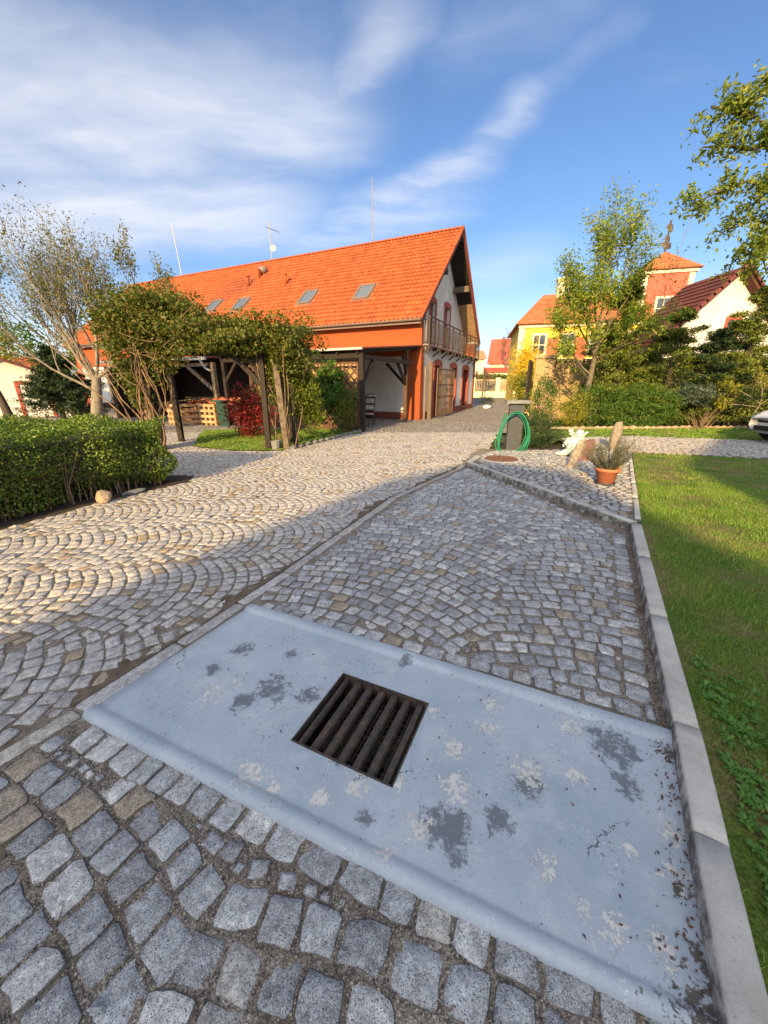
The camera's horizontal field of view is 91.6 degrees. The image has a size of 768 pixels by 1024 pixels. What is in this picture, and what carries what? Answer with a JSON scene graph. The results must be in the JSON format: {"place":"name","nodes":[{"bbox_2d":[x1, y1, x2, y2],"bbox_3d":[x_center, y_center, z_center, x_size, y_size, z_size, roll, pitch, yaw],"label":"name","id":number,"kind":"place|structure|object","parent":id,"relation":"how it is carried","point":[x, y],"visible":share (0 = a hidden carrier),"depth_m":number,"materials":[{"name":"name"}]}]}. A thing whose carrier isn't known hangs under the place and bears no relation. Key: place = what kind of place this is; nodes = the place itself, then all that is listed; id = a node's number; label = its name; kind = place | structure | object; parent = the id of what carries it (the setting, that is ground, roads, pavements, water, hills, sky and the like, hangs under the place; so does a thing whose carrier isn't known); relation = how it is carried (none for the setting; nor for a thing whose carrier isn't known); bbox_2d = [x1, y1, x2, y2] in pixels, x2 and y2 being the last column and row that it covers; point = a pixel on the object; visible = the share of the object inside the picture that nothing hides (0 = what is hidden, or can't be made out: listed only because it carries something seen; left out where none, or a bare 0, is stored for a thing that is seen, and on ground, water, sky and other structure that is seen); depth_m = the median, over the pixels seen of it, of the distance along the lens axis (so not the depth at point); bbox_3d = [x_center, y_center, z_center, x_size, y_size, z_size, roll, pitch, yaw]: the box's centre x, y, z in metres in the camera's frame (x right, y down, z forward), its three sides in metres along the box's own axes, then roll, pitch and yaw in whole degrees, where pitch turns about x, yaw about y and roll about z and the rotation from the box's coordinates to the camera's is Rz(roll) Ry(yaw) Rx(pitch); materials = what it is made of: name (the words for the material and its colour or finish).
{"place":"outdoors","nodes":[
{"label":"outdoors","id":0,"kind":"place"},
{"bbox_2d":[0,358,77,417],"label":"garage","id":1,"kind":"structure","parent":0,"point":[11,373],"depth_m":18.03,"materials":[{"name":"white paint"}]},
{"bbox_2d":[13,381,57,416],"bbox_3d":[-17.304,-5.613,18.580,1.300,1.700,0.077,-13,23,-34],"label":"door","id":2,"kind":"structure","parent":1,"relation":"in","point":[18,390],"depth_m":18.40,"materials":[{"name":"red paint"}]},
{"bbox_2d":[0,475,193,529],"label":"hedge soil","id":3,"kind":"structure","parent":0,"point":[170,480],"depth_m":5.19,"materials":[{"name":"brown soil"}]},
{"bbox_2d":[0,412,178,521],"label":"clipped hedge","id":4,"kind":"object","parent":3,"relation":"on","point":[57,453],"visible":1,"depth_m":5.01,"materials":[{"name":"green plant"}]},
{"bbox_2d":[95,490,111,503],"bbox_3d":[-3.785,-0.209,5.048,0.176,0.188,0.199,0,19,0],"label":"field stone","id":5,"kind":"object","parent":3,"relation":"on","point":[103,496],"visible":0.98,"depth_m":4.99,"materials":[{"name":"beige stone"}]},
{"bbox_2d":[0,432,498,746],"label":"cobbled road","id":6,"kind":"structure","parent":0,"point":[93,662],"depth_m":3.79,"materials":[{"name":"stone"}]},
{"bbox_2d":[69,465,459,706],"bbox_3d":[-0.163,-0.009,4.697,0.360,0.006,6.629,9,21,26],"label":"dirt seam","id":7,"kind":"object","parent":6,"relation":"on","point":[125,665],"visible":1,"depth_m":2.28,"materials":[{"name":"brown soil"}]},
{"bbox_2d":[19,398,530,432],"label":"distant road","id":8,"kind":"structure","parent":0,"point":[476,418],"depth_m":15.55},
{"bbox_2d":[7,344,90,420],"bbox_3d":[-13.182,-5.020,14.813,2.470,3.100,2.501,11,22,29],"label":"evergreen","id":9,"kind":"object","parent":8,"relation":"on","point":[44,350],"visible":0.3,"depth_m":14.53,"materials":[{"name":"green plant"}]},
{"bbox_2d":[15,351,118,422],"bbox_3d":[-11.466,-4.439,13.817,3.167,2.799,3.313,0,19,0],"label":"evergreen","id":10,"kind":"object","parent":8,"relation":"on","point":[69,392],"visible":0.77,"depth_m":13.18,"materials":[{"name":"green plant"}]},
{"bbox_2d":[79,219,184,371],"bbox_3d":[-7.864,-5.873,12.351,3.165,6.294,1.858,0,19,0],"label":"bare shoot tree","id":11,"kind":"object","parent":8,"relation":"on","point":[158,270],"visible":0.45,"depth_m":11.58,"materials":[{"name":"green plant"}]},
{"bbox_2d":[100,356,258,420],"bbox_3d":[-8.713,-6.221,18.379,7.030,2.980,5.545,9,21,24],"label":"storage shelter","id":12,"kind":"object","parent":8,"relation":"on","point":[199,377],"visible":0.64,"depth_m":19.24,"materials":[{"name":"wood"}]},
{"bbox_2d":[167,403,204,425],"bbox_3d":[-7.957,-3.962,15.093,0.974,0.812,1.124,14,23,35],"label":"pallet crate","id":13,"kind":"object","parent":8,"relation":"on","point":[194,415],"visible":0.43,"depth_m":14.85,"materials":[{"name":"brown wood"}]},
{"bbox_2d":[197,403,234,425],"bbox_3d":[-6.796,-3.998,15.198,0.924,0.812,1.024,9,21,24],"label":"pallet crate","id":14,"kind":"object","parent":8,"relation":"on","point":[210,416],"visible":0.46,"depth_m":14.77,"materials":[{"name":"brown wood"}]},
{"bbox_2d":[210,400,229,425],"bbox_3d":[-6.246,-3.841,14.506,0.600,0.960,0.600,9,21,24],"label":"plastic bin","id":15,"kind":"object","parent":8,"relation":"on","point":[219,407],"visible":0.79,"depth_m":14.29,"materials":[{"name":"green plastic"}]},
{"bbox_2d":[61,226,480,419],"bbox_3d":[-8.009,-11.879,25.548,27.029,9.094,11.686,9,21,24],"label":"farmhouse","id":16,"kind":"object","parent":8,"relation":"on","point":[414,289],"visible":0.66,"depth_m":19.09,"materials":[{"name":"orange tile"}]},
{"bbox_2d":[205,299,224,312],"bbox_3d":[-10.214,-12.311,22.349,1.020,0.917,1.052,9,21,24],"label":"roof window","id":17,"kind":"structure","parent":16,"relation":"in","point":[215,303],"depth_m":22.32,"materials":[{"name":"grey glass"}]},
{"bbox_2d":[229,297,252,311],"bbox_3d":[-8.194,-11.850,21.335,1.020,0.917,1.052,9,21,24],"label":"roof window","id":18,"kind":"structure","parent":16,"relation":"in","point":[242,301],"depth_m":21.30,"materials":[{"name":"grey glass"}]},
{"bbox_2d":[295,289,319,306],"bbox_3d":[-3.955,-11.120,19.366,1.020,0.917,1.052,9,21,24],"label":"roof window","id":19,"kind":"structure","parent":16,"relation":"in","point":[302,300],"depth_m":19.30,"materials":[{"name":"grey glass"}]},
{"bbox_2d":[350,283,376,301],"bbox_3d":[-0.956,-10.544,17.934,1.020,0.917,1.052,9,21,24],"label":"roof window","id":20,"kind":"structure","parent":16,"relation":"in","point":[367,287],"depth_m":17.87,"materials":[{"name":"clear glass"}]},
{"bbox_2d":[428,296,436,345],"bbox_3d":[2.377,-9.671,19.242,0.292,2.560,1.180,9,21,24],"label":"balcony door","id":21,"kind":"structure","parent":16,"relation":"in","point":[434,300],"depth_m":19.35,"materials":[{"name":"red wood"}]},
{"bbox_2d":[432,359,442,416],"bbox_3d":[2.550,-6.245,18.855,0.327,2.720,1.320,9,21,24],"label":"door frame","id":22,"kind":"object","parent":16,"relation":"in","point":[437,363],"depth_m":18.96,"materials":[{"name":"red wood"}]},
{"bbox_2d":[435,366,454,415],"bbox_3d":[3.073,-6.035,18.661,0.045,2.252,2.545,9,21,26],"label":"open gate leaf","id":23,"kind":"object","parent":16,"relation":"attached to","point":[445,390],"visible":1,"depth_m":18.58,"materials":[{"name":"brown paint"}]},
{"bbox_2d":[442,302,450,348],"bbox_3d":[3.475,-10.481,21.398,0.292,2.710,1.280,9,21,24],"label":"balcony door","id":24,"kind":"structure","parent":16,"relation":"in","point":[446,304],"depth_m":21.41,"materials":[{"name":"red wood"}]},
{"bbox_2d":[448,362,457,411],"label":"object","id":25,"kind":"structure","parent":16,"relation":"in","point":[453,365],"depth_m":21.59,"materials":[{"name":"red wood"}]},
{"bbox_2d":[460,365,468,406],"bbox_3d":[4.982,-8.001,23.644,0.327,2.470,1.620,9,21,24],"label":"door","id":26,"kind":"structure","parent":16,"relation":"in","point":[465,369],"depth_m":24.07,"materials":[{"name":"red wood"}]},
{"bbox_2d":[219,345,421,431],"bbox_3d":[-2.398,-5.353,15.545,6.380,3.156,5.455,9,21,24],"label":"lean to shelter","id":27,"kind":"object","parent":8,"relation":"on","point":[355,377],"visible":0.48,"depth_m":12.89,"materials":[{"name":"wood"}]},
{"bbox_2d":[295,351,358,424],"bbox_3d":[-1.868,-4.101,12.459,2.413,2.393,1.074,13,22,33],"label":"climbing rose","id":28,"kind":"object","parent":27,"relation":"attached to","point":[324,380],"visible":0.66,"depth_m":12.27,"materials":[{"name":"green plant"}]},
{"bbox_2d":[427,361,433,418],"bbox_3d":[2.131,-5.595,17.250,0.220,2.520,0.220,9,21,24],"label":"gate post","id":29,"kind":"object","parent":8,"relation":"on","point":[430,389],"visible":1,"depth_m":17.16,"materials":[{"name":"brown paint"}]},
{"bbox_2d":[505,277,650,399],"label":"yellow mansion","id":30,"kind":"structure","parent":8,"relation":"on","point":[530,322],"depth_m":31.67,"materials":[{"name":"paint"}]},
{"bbox_2d":[531,333,547,355],"bbox_3d":[13.152,-14.187,31.721,1.220,1.820,0.060,4,19,12],"label":"window","id":31,"kind":"structure","parent":30,"relation":"in","point":[540,344],"depth_m":31.63,"materials":[{"name":"beige paint"}]},
{"bbox_2d":[194,428,360,449],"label":"lawn","id":32,"kind":"structure","parent":0,"point":[260,448],"depth_m":10.65,"materials":[{"name":"green plant"}]},
{"bbox_2d":[125,339,310,449],"bbox_3d":[-3.900,-2.937,9.563,4.004,2.528,2.000,0,19,0],"label":"rustic arbor","id":33,"kind":"object","parent":32,"relation":"on","point":[265,390],"visible":0.45,"depth_m":8.97,"materials":[{"name":"brown wood"}]},
{"bbox_2d":[62,280,329,448],"bbox_3d":[-4.199,-3.335,8.705,5.701,3.763,2.446,0,19,0],"label":"climbing vine","id":34,"kind":"object","parent":33,"relation":"attached to","point":[162,322],"visible":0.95,"depth_m":8.22,"materials":[{"name":"green plant"}]},
{"bbox_2d":[218,381,278,436],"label":"red maple","id":35,"kind":"object","parent":32,"relation":"on","point":[243,417],"visible":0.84,"depth_m":11.13,"materials":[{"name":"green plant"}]},
{"bbox_2d":[331,393,358,431],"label":"leafy shrub","id":36,"kind":"object","parent":32,"relation":"on","point":[345,411],"visible":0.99,"depth_m":12.36,"materials":[{"name":"green plant"}]},
{"bbox_2d":[0,722,661,1023],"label":"cobbled pavement","id":37,"kind":"structure","parent":0,"point":[177,950],"depth_m":1.09,"materials":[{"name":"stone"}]},
{"bbox_2d":[0,433,665,1023],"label":"road bed","id":38,"kind":"object","parent":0,"point":[282,959],"visible":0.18,"depth_m":1.83,"materials":[{"name":"grey gravel"}]},
{"bbox_2d":[0,465,464,767],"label":"edging strip","id":39,"kind":"object","parent":38,"relation":"on","point":[32,740],"visible":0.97,"depth_m":2.19,"materials":[{"name":"stone"}]},
{"bbox_2d":[82,603,717,1023],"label":"concrete slab","id":40,"kind":"structure","parent":38,"relation":"on","point":[526,855],"depth_m":1.45,"materials":[{"name":"grey paint"}]},
{"bbox_2d":[291,673,428,787],"bbox_3d":[-0.093,1.112,1.794,0.488,0.298,0.462,8,20,23],"label":"drain grate","id":41,"kind":"object","parent":40,"relation":"in","point":[388,751],"visible":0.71,"depth_m":1.75,"materials":[{"name":"metal"}]},
{"bbox_2d":[260,468,656,722],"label":"cobbled forecourt","id":42,"kind":"structure","parent":38,"relation":"on","point":[542,677],"depth_m":2.91,"materials":[{"name":"stone"}]},
{"bbox_2d":[68,465,711,1010],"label":"leaf litter","id":43,"kind":"object","parent":42,"relation":"on","point":[598,757],"visible":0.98,"depth_m":1.41,"materials":[{"name":"brown plant"}]},
{"bbox_2d":[466,455,767,1023],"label":"kerb","id":44,"kind":"structure","parent":38,"relation":"on","point":[738,989],"depth_m":1.27,"materials":[{"name":"concrete"}]},
{"bbox_2d":[365,393,375,426],"bbox_3d":[-0.629,-3.874,14.177,0.506,1.241,0.521,13,23,33],"label":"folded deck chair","id":45,"kind":"object","parent":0,"point":[368,415],"visible":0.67,"depth_m":14.20,"materials":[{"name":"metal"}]},
{"bbox_2d":[0,0,767,374],"label":"sky","id":46,"kind":"structure","parent":0,"point":[216,122],"materials":[{"name":"blue"}]},
{"bbox_2d":[83,398,699,480],"bbox_3d":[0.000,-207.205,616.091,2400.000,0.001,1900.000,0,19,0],"label":"ground","id":47,"kind":"structure","parent":0,"point":[559,443],"depth_m":10.79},
{"bbox_2d":[0,248,12,427],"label":"leaning dark tree","id":48,"kind":"object","parent":47,"relation":"on","point":[5,408],"visible":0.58,"depth_m":12.99,"materials":[{"name":"green plant"}]},
{"bbox_2d":[0,334,26,361],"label":"yellowish bush","id":49,"kind":"object","parent":47,"relation":"on","point":[4,356],"visible":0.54,"depth_m":19.80,"materials":[{"name":"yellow plant"}]},
{"bbox_2d":[1,357,37,366],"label":"pale yellow house","id":50,"kind":"structure","parent":47,"relation":"on","point":[22,360],"depth_m":55.18,"materials":[{"name":"tile"}]},
{"bbox_2d":[0,309,63,368],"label":"distant tree","id":51,"kind":"object","parent":47,"relation":"on","point":[26,337],"visible":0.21,"depth_m":54.85,"materials":[{"name":"green plant"}]},
{"bbox_2d":[0,181,129,430],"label":"pollarded tree","id":52,"kind":"object","parent":47,"relation":"on","point":[41,284],"visible":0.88,"depth_m":10.45,"materials":[{"name":"brown plant"}]},
{"bbox_2d":[54,325,84,374],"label":"distant tree","id":53,"kind":"object","parent":47,"relation":"on","point":[71,353],"visible":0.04,"depth_m":55.44,"materials":[{"name":"green plant"}]},
{"bbox_2d":[475,350,486,390],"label":"pale house","id":54,"kind":"structure","parent":47,"relation":"on","point":[479,365],"depth_m":53.90,"materials":[{"name":"beige paint"}]},
{"bbox_2d":[473,378,506,397],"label":"gate wall","id":55,"kind":"structure","parent":47,"relation":"on","point":[497,391],"depth_m":48.66,"materials":[{"name":"beige paint"}]},
{"bbox_2d":[483,367,507,390],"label":"white outbuilding","id":56,"kind":"structure","parent":47,"relation":"on","point":[497,370],"depth_m":52.75,"materials":[{"name":"beige paint"}]},
{"bbox_2d":[487,339,510,366],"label":"red roofed house","id":57,"kind":"structure","parent":47,"relation":"on","point":[495,358],"depth_m":56.88,"materials":[{"name":"tile"}]},
{"bbox_2d":[495,328,510,366],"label":"bare tree","id":58,"kind":"object","parent":47,"relation":"on","point":[503,350],"visible":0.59,"depth_m":53.52,"materials":[{"name":"brown plant"}]},
{"bbox_2d":[504,366,534,399],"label":"street bush","id":59,"kind":"object","parent":47,"relation":"on","point":[516,387],"visible":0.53,"depth_m":28.45,"materials":[{"name":"yellow plant"}]},
{"bbox_2d":[508,333,542,397],"bbox_3d":[11.652,-11.848,30.661,3.358,5.211,2.065,0,19,0],"label":"forsythia","id":60,"kind":"object","parent":47,"relation":"on","point":[525,357],"visible":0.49,"depth_m":30.18,"materials":[{"name":"yellow plant"}]},
{"bbox_2d":[470,449,636,521],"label":"raised paving","id":61,"kind":"structure","parent":47,"relation":"on","point":[584,476],"depth_m":6.07,"materials":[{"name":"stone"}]},
{"bbox_2d":[481,455,522,462],"bbox_3d":[2.393,-1.042,7.631,0.820,0.142,0.820,0,19,0],"label":"manhole cover","id":62,"kind":"object","parent":61,"relation":"in","point":[501,459],"visible":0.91,"depth_m":7.52,"materials":[{"name":"metal"}]},
{"bbox_2d":[505,400,530,449],"bbox_3d":[3.020,-1.992,8.617,0.569,1.130,0.320,3,19,8],"label":"water post","id":63,"kind":"object","parent":61,"relation":"on","point":[514,431],"visible":0.97,"depth_m":8.55,"materials":[{"name":"stone"}]},
{"bbox_2d":[495,411,529,451],"bbox_3d":[2.922,-1.828,8.478,0.750,0.906,0.329,3,19,8],"label":"garden hose","id":64,"kind":"object","parent":63,"relation":"hanging from","point":[527,441],"visible":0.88,"depth_m":8.40,"materials":[{"name":"green rubber"}]},
{"bbox_2d":[555,429,588,455],"bbox_3d":[3.969,-1.463,7.875,0.652,0.560,0.414,0,19,0],"label":"stone sculpture","id":65,"kind":"object","parent":61,"relation":"on","point":[570,443],"visible":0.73,"depth_m":7.82,"materials":[{"name":"white stone"}]},
{"bbox_2d":[566,438,585,467],"bbox_3d":[3.506,-1.068,6.810,0.346,0.539,0.144,-9,21,-24],"label":"standing stone","id":66,"kind":"object","parent":61,"relation":"on","point":[574,458],"visible":0.91,"depth_m":6.77,"materials":[{"name":"beige stone"}]},
{"bbox_2d":[579,439,595,460],"bbox_3d":[4.010,-1.222,7.420,0.344,0.440,0.148,0,19,0],"label":"standing stone","id":67,"kind":"object","parent":61,"relation":"on","point":[588,445],"visible":0.45,"depth_m":7.38,"materials":[{"name":"red stone"}]},
{"bbox_2d":[594,466,620,485],"bbox_3d":[3.360,-0.548,5.643,0.336,0.245,0.336,0,19,0],"label":"terracotta pot","id":68,"kind":"object","parent":61,"relation":"on","point":[605,477],"visible":0.9,"depth_m":5.55,"materials":[{"name":"ceramic"}]},
{"bbox_2d":[575,432,645,469],"bbox_3d":[3.315,-0.896,5.535,0.859,0.542,0.703,15,24,38],"label":"rosemary bush","id":69,"kind":"object","parent":68,"relation":"in","point":[602,462],"visible":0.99,"depth_m":5.49,"materials":[{"name":"green plant"}]},
{"bbox_2d":[628,451,640,523],"bbox_3d":[4.196,-0.583,6.324,0.062,0.143,5.266,11,22,29],"label":"path edging","id":70,"kind":"object","parent":47,"relation":"on","point":[637,515],"visible":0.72,"depth_m":5.10,"materials":[{"name":"concrete"}]},
{"bbox_2d":[623,212,704,314],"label":"mansion tower","id":71,"kind":"structure","parent":47,"relation":"on","point":[692,268],"depth_m":30.71,"materials":[{"name":"orange paint"}]},
{"bbox_2d":[652,296,672,314],"bbox_3d":[23.304,-17.039,31.258,1.270,1.820,0.060,5,19,13],"label":"window","id":72,"kind":"structure","parent":71,"relation":"in","point":[658,299],"depth_m":31.14,"materials":[{"name":"beige paint"}]},
{"bbox_2d":[561,436,767,458],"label":"cobbled drive","id":73,"kind":"structure","parent":47,"relation":"on","point":[686,446],"depth_m":9.25,"materials":[{"name":"stone"}]},
{"bbox_2d":[608,422,622,448],"bbox_3d":[5.458,-1.799,8.786,0.234,0.654,0.173,0,19,0],"label":"standing stone","id":74,"kind":"object","parent":73,"relation":"on","point":[617,429],"visible":0.78,"depth_m":8.72,"materials":[{"name":"beige stone"}]},
{"bbox_2d":[747,410,767,438],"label":"parked car","id":75,"kind":"object","parent":73,"relation":"on","point":[758,423],"visible":1,"depth_m":9.89,"materials":[{"name":"white paint"}]},
{"bbox_2d":[626,261,767,357],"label":"white gabled house","id":76,"kind":"structure","parent":47,"relation":"on","point":[716,302],"depth_m":21.44,"materials":[{"name":"paint"}]},
{"bbox_2d":[491,443,563,448],"bbox_3d":[3.384,-1.656,9.338,1.986,0.001,1.124,-2,19,-5],"label":"lavender bed","id":77,"kind":"object","parent":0,"point":[502,446],"visible":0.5,"depth_m":9.08,"materials":[{"name":"plant"}]},
{"bbox_2d":[504,411,574,449],"bbox_3d":[3.801,-1.959,9.247,1.564,1.102,1.310,-10,21,-27],"label":"lavender bush","id":78,"kind":"object","parent":77,"relation":"on","point":[545,431],"visible":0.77,"depth_m":9.00,"materials":[{"name":"green plant"}]},
{"bbox_2d":[502,426,767,443],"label":"back lawn","id":79,"kind":"structure","parent":0,"point":[696,431],"depth_m":11.76,"materials":[{"name":"green plant"}]},
{"bbox_2d":[674,408,720,428],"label":"dry twigs","id":80,"kind":"object","parent":79,"relation":"on","point":[702,422],"visible":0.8,"depth_m":12.94,"materials":[{"name":"brown plant"}]},
{"bbox_2d":[664,58,767,286],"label":"oak tree","id":81,"kind":"object","parent":79,"relation":"on","point":[737,105],"visible":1,"depth_m":7.99,"materials":[{"name":"green plant"}]},
{"bbox_2d":[712,365,767,428],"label":"maple","id":82,"kind":"object","parent":79,"relation":"on","point":[724,402],"visible":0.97,"depth_m":12.51,"materials":[{"name":"green plant"}]},
{"bbox_2d":[523,420,746,426],"bbox_3d":[16.500,-3.579,15.259,22.004,0.001,7.256,4,19,11],"label":"planting bed","id":83,"kind":"object","parent":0,"point":[680,424],"depth_m":15.23,"materials":[{"name":"soil"}]},
{"bbox_2d":[529,355,557,419],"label":"gate pillar","id":84,"kind":"structure","parent":83,"relation":"on","point":[545,364],"depth_m":16.18,"materials":[{"name":"beige paint"}]},
{"bbox_2d":[523,360,533,419],"bbox_3d":[6.030,-5.096,15.700,0.110,2.330,2.200,8,20,23],"label":"open gate leaf","id":85,"kind":"object","parent":84,"relation":"attached to","point":[529,372],"visible":0.64,"depth_m":15.09,"materials":[{"name":"brown wood"}]},
{"bbox_2d":[523,372,566,426],"bbox_3d":[5.870,-4.103,13.834,1.240,2.054,1.360,-17,25,-41],"label":"flowering shrub","id":86,"kind":"object","parent":83,"relation":"on","point":[549,402],"visible":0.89,"depth_m":13.64,"materials":[{"name":"green plant"}]},
{"bbox_2d":[554,392,596,426],"bbox_3d":[7.001,-3.671,13.686,1.226,1.484,1.071,-9,21,-24],"label":"golden shrub","id":87,"kind":"object","parent":83,"relation":"on","point":[569,415],"visible":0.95,"depth_m":13.53,"materials":[{"name":"yellow plant"}]},
{"bbox_2d":[573,380,614,426],"bbox_3d":[7.901,-3.868,14.172,1.621,2.140,1.357,0,19,0],"label":"evergreen shrub","id":88,"kind":"object","parent":83,"relation":"on","point":[594,390],"visible":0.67,"depth_m":13.88,"materials":[{"name":"green plant"}]},
{"bbox_2d":[537,171,691,425],"bbox_3d":[7.707,-7.065,13.285,4.633,7.960,3.622,0,19,0],"label":"rowan tree","id":89,"kind":"object","parent":83,"relation":"on","point":[593,291],"visible":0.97,"depth_m":12.83,"materials":[{"name":"green plant"}]},
{"bbox_2d":[558,276,685,424],"bbox_3d":[9.101,-6.097,14.409,4.112,5.399,3.768,0,19,0],"label":"conifer","id":90,"kind":"object","parent":83,"relation":"on","point":[611,377],"visible":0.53,"depth_m":13.91,"materials":[{"name":"green plant"}]},
{"bbox_2d":[600,380,690,426],"bbox_3d":[9.436,-3.794,13.497,3.218,1.839,1.639,0,19,0],"label":"dense bush","id":91,"kind":"object","parent":83,"relation":"on","point":[668,407],"visible":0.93,"depth_m":13.27,"materials":[{"name":"green plant"}]},
{"bbox_2d":[549,358,767,421],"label":"garden wall","id":92,"kind":"structure","parent":83,"relation":"on","point":[563,375],"depth_m":16.54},
{"bbox_2d":[632,245,694,422],"bbox_3d":[10.750,-6.818,14.683,1.486,6.487,1.797,12,22,32],"label":"young sapling","id":93,"kind":"object","parent":83,"relation":"on","point":[672,304],"visible":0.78,"depth_m":14.21,"materials":[{"name":"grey plant"}]},
{"bbox_2d":[599,306,741,425],"bbox_3d":[10.917,-5.459,14.278,4.137,4.276,4.283,0,19,0],"label":"conifer","id":94,"kind":"object","parent":83,"relation":"on","point":[683,340],"visible":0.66,"depth_m":13.73,"materials":[{"name":"green plant"}]},
{"bbox_2d":[668,382,727,406],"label":"blue spruce","id":95,"kind":"object","parent":83,"relation":"on","point":[707,391],"visible":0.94,"depth_m":12.83,"materials":[{"name":"grey plant"}]},
{"bbox_2d":[649,285,767,425],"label":"conifer","id":96,"kind":"object","parent":83,"relation":"on","point":[752,329],"visible":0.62,"depth_m":12.87,"materials":[{"name":"green plant"}]},
{"bbox_2d":[661,326,762,425],"bbox_3d":[11.964,-4.750,13.392,3.509,3.501,3.422,-8,20,-22],"label":"conifer","id":97,"kind":"object","parent":83,"relation":"on","point":[715,344],"visible":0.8,"depth_m":12.98,"materials":[{"name":"green plant"}]},
{"bbox_2d":[633,452,767,994],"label":"lawn","id":98,"kind":"structure","parent":0,"point":[744,861],"depth_m":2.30,"materials":[{"name":"green plant"}]},
{"bbox_2d":[691,654,767,907],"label":"broadleaf weeds","id":99,"kind":"object","parent":98,"relation":"on","point":[753,800],"visible":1,"depth_m":1.47,"materials":[{"name":"green plant"}]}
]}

